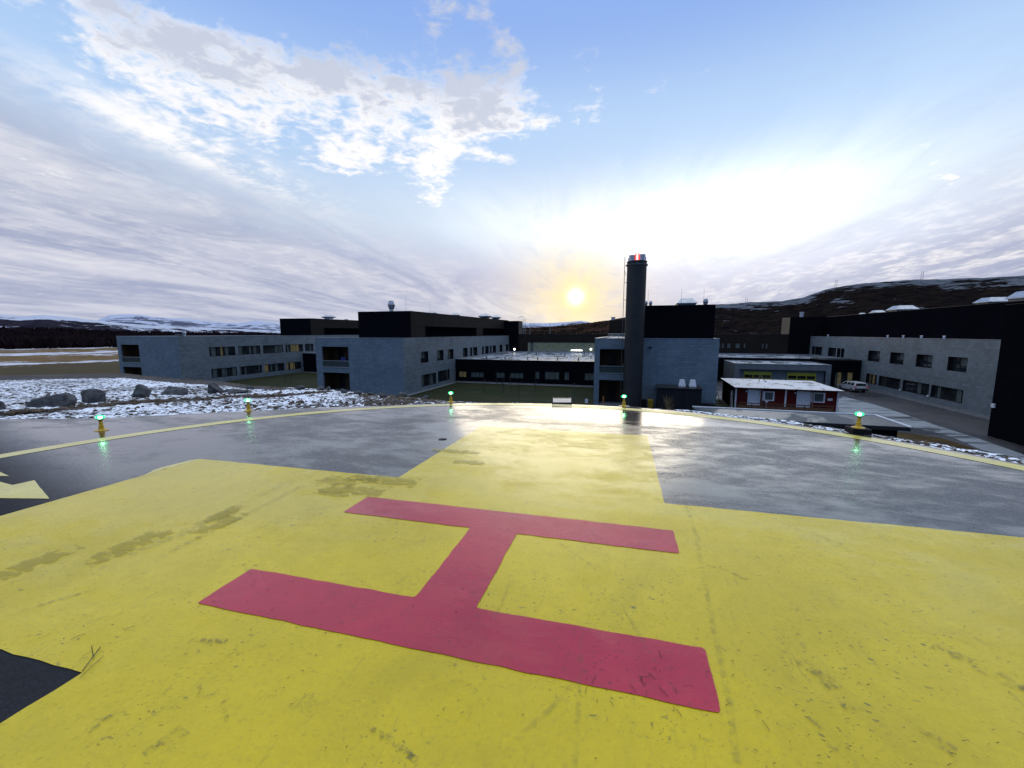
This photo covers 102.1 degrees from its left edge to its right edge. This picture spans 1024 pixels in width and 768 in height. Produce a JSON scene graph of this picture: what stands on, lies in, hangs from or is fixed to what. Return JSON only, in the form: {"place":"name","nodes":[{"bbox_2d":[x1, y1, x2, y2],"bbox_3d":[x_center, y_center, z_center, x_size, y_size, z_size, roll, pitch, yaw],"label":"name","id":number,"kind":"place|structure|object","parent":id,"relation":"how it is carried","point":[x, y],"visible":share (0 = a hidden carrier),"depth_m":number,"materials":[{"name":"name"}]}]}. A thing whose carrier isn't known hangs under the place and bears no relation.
{"place":"outdoors","nodes":[
{"label":"outdoors","id":0,"kind":"place"},
{"bbox_2d":[0,315,280,333],"bbox_3d":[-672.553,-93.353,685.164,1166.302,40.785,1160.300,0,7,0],"label":"hills","id":1,"kind":"structure","parent":0,"point":[33,321],"depth_m":577.64,"materials":[{"name":"white snow"}]},
{"bbox_2d":[98,314,279,330],"bbox_3d":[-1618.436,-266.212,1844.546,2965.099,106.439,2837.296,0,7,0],"label":"hills","id":2,"kind":"structure","parent":0,"point":[138,319],"depth_m":1889.42,"materials":[{"name":"white snow"}]},
{"bbox_2d":[0,346,655,408],"bbox_3d":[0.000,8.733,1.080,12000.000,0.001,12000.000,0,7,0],"label":"ground","id":3,"kind":"structure","parent":0,"point":[75,360],"depth_m":127.92,"materials":[{"name":"white snow"}]},
{"bbox_2d":[0,325,280,348],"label":"forest","id":4,"kind":"object","parent":3,"relation":"on","point":[22,337],"visible":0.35,"depth_m":318.29,"materials":[{"name":"black plant"}]},
{"bbox_2d":[116,315,358,381],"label":"hospital wing","id":5,"kind":"structure","parent":3,"relation":"on","point":[220,358],"depth_m":76.36,"materials":[{"name":"grey concrete"}]},
{"bbox_2d":[209,346,234,356],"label":"window","id":6,"kind":"structure","parent":5,"relation":"in","point":[213,351],"depth_m":74.97,"materials":[{"name":"brown glass"}]},
{"bbox_2d":[211,367,236,377],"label":"window","id":7,"kind":"structure","parent":5,"relation":"in","point":[231,371],"depth_m":75.47,"materials":[{"name":"brown"}]},
{"bbox_2d":[238,346,259,354],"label":"window","id":8,"kind":"structure","parent":5,"relation":"in","point":[242,350],"depth_m":80.18,"materials":[{"name":"brown"}]},
{"bbox_2d":[240,365,261,374],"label":"window","id":9,"kind":"structure","parent":5,"relation":"in","point":[244,370],"depth_m":80.75,"materials":[{"name":"brown glass"}]},
{"bbox_2d":[263,345,282,353],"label":"window","id":10,"kind":"structure","parent":5,"relation":"in","point":[266,348],"depth_m":85.49,"materials":[{"name":"brown"}]},
{"bbox_2d":[264,363,283,371],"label":"window","id":11,"kind":"structure","parent":5,"relation":"in","point":[278,366],"depth_m":86.10,"materials":[{"name":"brown"}]},
{"bbox_2d":[286,362,300,369],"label":"window","id":12,"kind":"structure","parent":5,"relation":"in","point":[290,365],"depth_m":90.86,"materials":[{"name":"brown"}]},
{"bbox_2d":[285,344,302,351],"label":"window","id":13,"kind":"structure","parent":5,"relation":"in","point":[290,347],"depth_m":90.75,"materials":[{"name":"brown"}]},
{"bbox_2d":[305,344,312,350],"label":"window","id":14,"kind":"structure","parent":5,"relation":"in","point":[308,347],"depth_m":95.00,"materials":[{"name":"brown"}]},
{"bbox_2d":[303,352,316,372],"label":"link building","id":15,"kind":"structure","parent":3,"relation":"on","point":[309,363],"depth_m":92.79,"materials":[{"name":"brown"}]},
{"bbox_2d":[315,294,508,395],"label":"hospital wing","id":16,"kind":"structure","parent":3,"relation":"on","point":[391,351],"depth_m":62.67,"materials":[{"name":"grey concrete"}]},
{"bbox_2d":[421,351,426,362],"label":"window","id":17,"kind":"structure","parent":16,"relation":"in","point":[423,354],"depth_m":63.49,"materials":[{"name":"brown glass"}]},
{"bbox_2d":[421,373,435,386],"bbox_3d":[-13.135,-0.702,64.748,0.100,1.800,4.830,2,7,16],"label":"window","id":18,"kind":"structure","parent":16,"relation":"in","point":[427,379],"depth_m":64.72,"materials":[{"name":"black glass"}]},
{"bbox_2d":[437,350,441,360],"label":"window","id":19,"kind":"structure","parent":16,"relation":"in","point":[439,352],"depth_m":68.63,"materials":[{"name":"brown glass"}]},
{"bbox_2d":[438,369,448,381],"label":"window","id":20,"kind":"structure","parent":16,"relation":"in","point":[443,375],"depth_m":69.88,"materials":[{"name":"brown glass"}]},
{"bbox_2d":[447,349,451,358],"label":"window","id":21,"kind":"structure","parent":16,"relation":"in","point":[449,350],"depth_m":72.40,"materials":[{"name":"brown glass"}]},
{"bbox_2d":[455,351,594,386],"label":"link building","id":22,"kind":"structure","parent":3,"relation":"on","point":[554,368],"depth_m":71.51,"materials":[{"name":"brown"}]},
{"bbox_2d":[459,371,465,376],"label":"window","id":23,"kind":"structure","parent":22,"relation":"in","point":[461,373],"depth_m":73.98,"materials":[{"name":"yellow glass"}]},
{"bbox_2d":[471,372,483,377],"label":"window","id":24,"kind":"structure","parent":22,"relation":"in","point":[473,374],"depth_m":73.16,"materials":[{"name":"grey glass"}]},
{"bbox_2d":[496,372,504,377],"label":"window","id":25,"kind":"structure","parent":22,"relation":"in","point":[501,374],"depth_m":71.93,"materials":[{"name":"grey glass"}]},
{"bbox_2d":[510,372,522,378],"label":"window","id":26,"kind":"structure","parent":22,"relation":"in","point":[512,375],"depth_m":71.15,"materials":[{"name":"grey glass"}]},
{"bbox_2d":[535,371,539,378],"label":"window","id":27,"kind":"structure","parent":22,"relation":"in","point":[537,373],"depth_m":70.07,"materials":[{"name":"grey glass"}]},
{"bbox_2d":[545,371,558,379],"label":"window","id":28,"kind":"structure","parent":22,"relation":"in","point":[550,375],"depth_m":69.39,"materials":[{"name":"grey glass"}]},
{"bbox_2d":[564,372,568,379],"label":"window","id":29,"kind":"structure","parent":22,"relation":"in","point":[566,374],"depth_m":68.70,"materials":[{"name":"grey glass"}]},
{"bbox_2d":[584,373,593,380],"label":"window","id":30,"kind":"structure","parent":22,"relation":"in","point":[588,376],"depth_m":67.63,"materials":[{"name":"grey glass"}]},
{"bbox_2d":[620,253,647,406],"bbox_3d":[13.766,-5.712,46.836,2.484,17.440,2.320,2,7,16],"label":"chimney","id":31,"kind":"object","parent":3,"relation":"on","point":[634,326],"visible":0.97,"depth_m":45.98,"materials":[{"name":"metal"}]},
{"bbox_2d":[642,399,646,407],"bbox_3d":[15.479,2.315,48.542,0.640,1.090,0.810,2,7,16],"label":"wheelie bin","id":32,"kind":"object","parent":3,"relation":"on","point":[644,402],"visible":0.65,"depth_m":48.22,"materials":[{"name":"black plastic"}]},
{"bbox_2d":[647,399,653,407],"bbox_3d":[16.160,2.340,48.342,0.640,1.090,0.810,2,7,16],"label":"wheelie bin","id":33,"kind":"object","parent":3,"relation":"on","point":[650,403],"visible":0.81,"depth_m":48.02,"materials":[{"name":"yellow plastic"}]},
{"bbox_2d":[593,289,719,407],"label":"hospital wing","id":34,"kind":"structure","parent":3,"relation":"on","point":[681,341],"depth_m":48.22,"materials":[{"name":"grey concrete"}]},
{"bbox_2d":[500,312,825,353],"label":"hall","id":35,"kind":"structure","parent":3,"relation":"on","point":[795,335],"depth_m":90.83,"materials":[{"name":"brown"}]},
{"bbox_2d":[528,342,594,351],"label":"window","id":36,"kind":"structure","parent":35,"relation":"in","point":[532,346],"depth_m":101.68,"materials":[{"name":"grey glass"}]},
{"bbox_2d":[661,396,675,408],"bbox_3d":[16.703,2.260,44.282,1.487,2.259,1.460,2,7,16],"label":"dry shrub","id":37,"kind":"object","parent":3,"relation":"on","point":[667,406],"visible":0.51,"depth_m":44.17,"materials":[{"name":"brown plant"}]},
{"bbox_2d":[717,353,834,380],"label":"link building","id":38,"kind":"structure","parent":3,"relation":"on","point":[763,357],"depth_m":79.72,"materials":[{"name":"grey concrete"}]},
{"bbox_2d":[723,360,831,385],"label":"ambulance garage","id":39,"kind":"structure","parent":3,"relation":"on","point":[786,370],"depth_m":66.58,"materials":[{"name":"grey concrete"}]},
{"bbox_2d":[743,371,771,379],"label":"door","id":40,"kind":"structure","parent":39,"relation":"in","point":[747,374],"depth_m":67.34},
{"bbox_2d":[787,372,815,381],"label":"door","id":41,"kind":"structure","parent":39,"relation":"in","point":[790,376],"depth_m":65.55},
{"bbox_2d":[810,358,861,386],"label":"entrance block","id":42,"kind":"structure","parent":3,"relation":"on","point":[842,370],"depth_m":67.36,"materials":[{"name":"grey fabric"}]},
{"bbox_2d":[834,372,852,385],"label":"window","id":43,"kind":"structure","parent":42,"relation":"in","point":[840,377],"depth_m":67.47,"materials":[{"name":"brown"}]},
{"bbox_2d":[809,291,1023,417],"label":"hospital wing","id":44,"kind":"structure","parent":3,"relation":"on","point":[946,357],"depth_m":52.63,"materials":[{"name":"grey concrete"}]},
{"bbox_2d":[817,347,821,354],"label":"window","id":45,"kind":"structure","parent":44,"relation":"in","point":[819,351],"depth_m":82.82,"materials":[{"name":"brown glass"}]},
{"bbox_2d":[830,348,835,356],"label":"window","id":46,"kind":"structure","parent":44,"relation":"in","point":[833,350],"depth_m":77.01,"materials":[{"name":"brown glass"}]},
{"bbox_2d":[867,374,876,384],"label":"window","id":47,"kind":"structure","parent":44,"relation":"in","point":[871,378],"depth_m":63.78,"materials":[{"name":"brown glass"}]},
{"bbox_2d":[870,351,879,361],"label":"window","id":48,"kind":"structure","parent":44,"relation":"in","point":[875,355],"depth_m":63.50,"materials":[{"name":"brown"}]},
{"bbox_2d":[880,376,900,389],"bbox_3d":[54.100,-0.206,59.110,0.100,1.500,5.320,2,7,16],"label":"window","id":49,"kind":"structure","parent":44,"relation":"in","point":[894,383],"depth_m":59.19,"materials":[{"name":"brown glass"}]},
{"bbox_2d":[893,352,903,364],"bbox_3d":[53.996,-3.549,57.538,0.100,1.620,3.170,2,7,16],"label":"window","id":50,"kind":"structure","parent":44,"relation":"in","point":[898,358],"depth_m":57.95,"materials":[{"name":"brown glass"}]},
{"bbox_2d":[903,380,929,395],"bbox_3d":[52.460,0.474,53.605,0.100,1.500,5.290,2,7,16],"label":"window","id":51,"kind":"structure","parent":44,"relation":"in","point":[909,386],"depth_m":53.70,"materials":[{"name":"brown glass"}]},
{"bbox_2d":[919,354,932,367],"bbox_3d":[52.367,-2.873,52.072,0.100,1.620,3.100,2,7,16],"label":"window","id":52,"kind":"structure","parent":44,"relation":"in","point":[925,360],"depth_m":52.40,"materials":[{"name":"brown glass"}]},
{"bbox_2d":[932,385,963,402],"bbox_3d":[50.873,1.134,48.273,0.100,1.500,5.200,2,7,16],"label":"window","id":53,"kind":"structure","parent":44,"relation":"in","point":[951,394],"depth_m":48.35,"materials":[{"name":"brown glass"}]},
{"bbox_2d":[951,357,967,371],"bbox_3d":[50.765,-2.210,46.714,0.100,1.620,3.000,2,7,16],"label":"window","id":54,"kind":"structure","parent":44,"relation":"in","point":[958,363],"depth_m":47.04,"materials":[{"name":"brown glass"}]},
{"bbox_2d":[987,303,1023,445],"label":"dark wing","id":55,"kind":"structure","parent":3,"relation":"on","point":[1006,421],"depth_m":33.72,"materials":[{"name":"black"}]},
{"bbox_2d":[224,372,593,404],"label":"lawn","id":56,"kind":"structure","parent":0,"point":[472,392],"depth_m":62.51,"materials":[{"name":"green plant"}]},
{"bbox_2d":[407,382,583,395],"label":"path","id":57,"kind":"structure","parent":0,"point":[485,383],"depth_m":69.15,"materials":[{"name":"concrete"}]},
{"bbox_2d":[0,403,1023,722],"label":"helipad asphalt","id":58,"kind":"structure","parent":0,"point":[720,463],"depth_m":5.79,"materials":[{"name":"grey asphalt"}]},
{"bbox_2d":[0,472,48,498],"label":"arrow marking","id":59,"kind":"object","parent":58,"relation":"on","point":[30,489],"visible":1,"depth_m":4.52,"materials":[{"name":"paint"}]},
{"bbox_2d":[94,415,108,431],"bbox_3d":[-7.424,0.701,7.474,0.197,0.284,0.197,0,7,0],"label":"perimeter lamp","id":60,"kind":"object","parent":58,"relation":"on","point":[99,418],"visible":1,"depth_m":7.45,"materials":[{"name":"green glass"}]},
{"bbox_2d":[145,459,198,474],"bbox_3d":[-4.435,1.068,5.375,0.126,0.001,0.720,2,6,15],"label":"paint overrun","id":61,"kind":"object","parent":58,"relation":"on","point":[161,468],"visible":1,"depth_m":5.36,"materials":[{"name":"paint"}]},
{"bbox_2d":[244,398,252,410],"bbox_3d":[-6.077,0.476,9.535,0.197,0.284,0.197,-6,9,-40],"label":"perimeter lamp","id":62,"kind":"object","parent":58,"relation":"on","point":[248,401],"visible":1,"depth_m":9.51,"materials":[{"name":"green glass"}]},
{"bbox_2d":[444,391,457,403],"bbox_3d":[-1.609,0.360,10.891,0.264,0.328,0.264,2,7,14],"label":"perimeter lamp","id":63,"kind":"object","parent":58,"relation":"on","point":[450,393],"visible":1,"depth_m":10.86,"materials":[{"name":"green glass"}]},
{"bbox_2d":[0,426,1023,767],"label":"yellow cross marking","id":64,"kind":"object","parent":58,"relation":"on","point":[806,602],"visible":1,"depth_m":2.38,"materials":[{"name":"paint"}]},
{"bbox_2d":[82,646,103,671],"bbox_3d":[-2.150,1.413,2.132,0.068,0.009,0.257,-5,9,-36],"label":"twig","id":65,"kind":"object","parent":64,"relation":"on","point":[91,658],"visible":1,"depth_m":2.13,"materials":[{"name":"brown wood"}]},
{"bbox_2d":[199,497,719,711],"bbox_3d":[-0.291,1.315,3.079,3.004,0.001,1.822,2,6,15],"label":"red letter marking","id":66,"kind":"object","parent":64,"relation":"on","point":[428,617],"visible":1,"depth_m":2.47,"materials":[{"name":"paint"}]},
{"bbox_2d":[72,481,1018,765],"bbox_3d":[0.516,1.331,2.874,6.836,0.012,3.594,2,6,15],"label":"grass debris","id":67,"kind":"object","parent":64,"relation":"on","point":[592,681],"depth_m":2.01,"materials":[{"name":"brown plant"}]},
{"bbox_2d":[0,403,1023,470],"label":"edge ring marking","id":68,"kind":"object","parent":58,"relation":"on","point":[996,462],"visible":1,"depth_m":7.56,"materials":[{"name":"paint"}]},
{"bbox_2d":[618,395,628,406],"bbox_3d":[2.772,0.430,10.249,0.264,0.328,0.264,2,7,14],"label":"perimeter lamp","id":69,"kind":"object","parent":58,"relation":"on","point":[623,402],"visible":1,"depth_m":10.22,"materials":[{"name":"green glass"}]},
{"bbox_2d":[844,412,871,434],"bbox_3d":[6.130,0.681,7.320,0.282,0.381,0.282,2,7,14],"label":"perimeter lamp","id":70,"kind":"object","parent":58,"relation":"on","point":[858,428],"visible":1,"depth_m":7.27,"materials":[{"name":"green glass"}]},
{"bbox_2d":[0,373,1023,463],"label":"snowy ground","id":71,"kind":"structure","parent":0,"point":[81,382],"depth_m":12.43,"materials":[{"name":"white snow"}]},
{"bbox_2d":[0,401,5,409],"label":"boulder","id":72,"kind":"object","parent":71,"relation":"on","point":[2,405],"visible":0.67,"depth_m":10.02,"materials":[{"name":"grey stone"}]},
{"bbox_2d":[25,393,76,407],"bbox_3d":[-11.849,0.433,10.698,0.837,0.381,0.590,-4,8,-30],"label":"boulder","id":73,"kind":"object","parent":71,"relation":"on","point":[62,399],"visible":0.71,"depth_m":10.59,"materials":[{"name":"grey stone"}]},
{"bbox_2d":[80,388,105,402],"bbox_3d":[-11.644,0.347,11.470,0.456,0.446,0.450,0,7,2],"label":"boulder","id":74,"kind":"object","parent":71,"relation":"on","point":[92,395],"visible":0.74,"depth_m":11.37,"materials":[{"name":"grey stone"}]},
{"bbox_2d":[132,384,151,397],"bbox_3d":[-11.389,0.232,12.729,0.428,0.465,0.330,-1,7,-11],"label":"boulder","id":75,"kind":"object","parent":71,"relation":"on","point":[141,391],"visible":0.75,"depth_m":12.62,"materials":[{"name":"grey stone"}]},
{"bbox_2d":[160,386,187,394],"bbox_3d":[-11.360,0.242,13.900,0.728,0.330,0.611,4,8,30],"label":"boulder","id":76,"kind":"object","parent":71,"relation":"on","point":[170,390],"visible":0.77,"depth_m":13.82,"materials":[{"name":"grey stone"}]},
{"bbox_2d":[207,382,223,393],"bbox_3d":[-10.525,0.144,14.721,0.516,0.450,0.496,-1,7,-11],"label":"boulder","id":77,"kind":"object","parent":71,"relation":"on","point":[213,387],"visible":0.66,"depth_m":14.54,"materials":[{"name":"grey stone"}]},
{"bbox_2d":[224,389,250,392],"bbox_3d":[-10.024,0.255,15.092,0.969,0.162,0.786,0,7,0],"label":"stone","id":78,"kind":"object","parent":71,"relation":"on","point":[234,391],"visible":0.84,"depth_m":14.85,"materials":[{"name":"grey stone"}]},
{"bbox_2d":[296,385,304,389],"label":"stone","id":79,"kind":"object","parent":71,"relation":"on","point":[300,387],"visible":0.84,"depth_m":16.52,"materials":[{"name":"grey stone"}]},
{"bbox_2d":[379,391,386,397],"bbox_3d":[-4.130,0.331,13.269,0.272,0.219,0.177,0,7,0],"label":"stone","id":80,"kind":"object","parent":71,"relation":"on","point":[382,394],"visible":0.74,"depth_m":13.23,"materials":[{"name":"grey stone"}]},
{"bbox_2d":[396,392,406,396],"bbox_3d":[-3.507,0.346,13.196,0.317,0.186,0.287,-4,8,-31],"label":"stone","id":81,"kind":"object","parent":71,"relation":"on","point":[403,394],"visible":0.69,"depth_m":13.12,"materials":[{"name":"grey stone"}]},
{"bbox_2d":[0,373,1023,464],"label":"loose stones","id":82,"kind":"object","parent":71,"relation":"on","point":[11,412],"visible":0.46,"depth_m":11.37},
{"bbox_2d":[552,398,571,403],"bbox_3d":[1.298,0.436,10.759,0.510,0.158,0.058,0,7,2],"label":"edge panel","id":83,"kind":"object","parent":71,"relation":"on","point":[561,400],"visible":1,"depth_m":10.73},
{"bbox_2d":[0,0,1023,322],"label":"sky","id":84,"kind":"structure","parent":0,"point":[223,161],"materials":[{"name":"blue"}]},
{"bbox_2d":[523,321,590,327],"bbox_3d":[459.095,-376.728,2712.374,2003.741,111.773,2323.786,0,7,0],"label":"hills","id":85,"kind":"structure","parent":0,"point":[528,325],"depth_m":3074.78,"materials":[{"name":"white snow"}]},
{"bbox_2d":[523,317,624,333],"bbox_3d":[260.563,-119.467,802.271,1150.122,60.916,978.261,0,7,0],"label":"hills","id":86,"kind":"structure","parent":0,"point":[556,330],"depth_m":766.18,"materials":[{"name":"brown plant"}]},
{"bbox_2d":[523,318,624,333],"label":"hillside scrub","id":87,"kind":"object","parent":86,"relation":"on","point":[572,329],"visible":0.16,"depth_m":726.54,"materials":[{"name":"brown plant"}]},
{"bbox_2d":[692,406,911,436],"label":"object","id":88,"kind":"structure","parent":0,"point":[876,424],"depth_m":29.77,"materials":[{"name":"grey concrete"}]},
{"bbox_2d":[714,275,1023,333],"bbox_3d":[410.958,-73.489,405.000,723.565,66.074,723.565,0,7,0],"label":"hills","id":89,"kind":"structure","parent":0,"point":[759,317],"depth_m":365.38,"materials":[{"name":"brown plant"}]},
{"bbox_2d":[716,381,1023,453],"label":"road","id":90,"kind":"structure","parent":0,"point":[973,426],"depth_m":43.30,"materials":[{"name":"grey asphalt"}]},
{"bbox_2d":[656,379,702,410],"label":"plant shed","id":91,"kind":"structure","parent":90,"relation":"on","point":[688,397],"depth_m":45.31,"materials":[{"name":"metal"}]},
{"bbox_2d":[701,402,715,406],"bbox_3d":[21.976,2.595,46.517,1.520,0.830,1.080,2,7,16],"label":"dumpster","id":92,"kind":"object","parent":90,"relation":"on","point":[708,404],"visible":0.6,"depth_m":46.07,"materials":[{"name":"black metal"}]},
{"bbox_2d":[716,399,728,407],"bbox_3d":[24.833,2.836,48.636,2.000,0.001,14.000,2,7,16],"label":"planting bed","id":93,"kind":"object","parent":90,"relation":"on","point":[722,404],"visible":0.2,"depth_m":51.10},
{"bbox_2d":[721,375,844,412],"bbox_3d":[31.783,0.877,49.861,10.600,3.620,9.060,2,7,16],"label":"red cabin","id":94,"kind":"object","parent":90,"relation":"on","point":[792,395],"visible":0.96,"depth_m":46.97,"materials":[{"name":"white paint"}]},
{"bbox_2d":[747,389,760,404],"bbox_3d":[27.813,1.537,47.617,1.300,1.800,0.140,2,7,16],"label":"door","id":95,"kind":"structure","parent":94,"relation":"in","point":[753,395],"depth_m":47.61,"materials":[{"name":"white paint"}]},
{"bbox_2d":[762,391,774,400],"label":"window","id":96,"kind":"structure","parent":94,"relation":"in","point":[767,395],"depth_m":47.18,"materials":[{"name":"white paint"}]},
{"bbox_2d":[796,391,810,407],"bbox_3d":[32.534,1.709,46.229,1.350,1.800,0.140,2,7,16],"label":"door","id":97,"kind":"structure","parent":94,"relation":"in","point":[803,397],"depth_m":46.21,"materials":[{"name":"white paint"}]},
{"bbox_2d":[811,392,825,402],"bbox_3d":[33.851,1.505,45.801,1.300,1.110,0.140,2,7,16],"label":"window","id":98,"kind":"structure","parent":94,"relation":"in","point":[819,397],"depth_m":45.80,"materials":[{"name":"white paint"}]},
{"bbox_2d":[837,380,867,391],"bbox_3d":[51.949,0.270,63.209,2.040,1.549,4.660,1,7,11],"label":"estate car","id":99,"kind":"object","parent":90,"relation":"on","point":[851,386],"visible":1,"depth_m":61.73,"materials":[{"name":"silver metal"}]},
{"bbox_2d":[868,390,989,419],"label":"kerb","id":100,"kind":"structure","parent":90,"relation":"on","point":[933,405],"depth_m":49.51,"materials":[{"name":"concrete"}]},
{"bbox_2d":[838,397,1023,458],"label":"pavement","id":101,"kind":"structure","parent":0,"point":[847,405],"depth_m":40.87,"materials":[{"name":"grey concrete"}]},
{"bbox_2d":[897,432,984,451],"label":"verge","id":102,"kind":"structure","parent":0,"point":[931,439],"depth_m":34.35,"materials":[{"name":"soil"}]}
]}

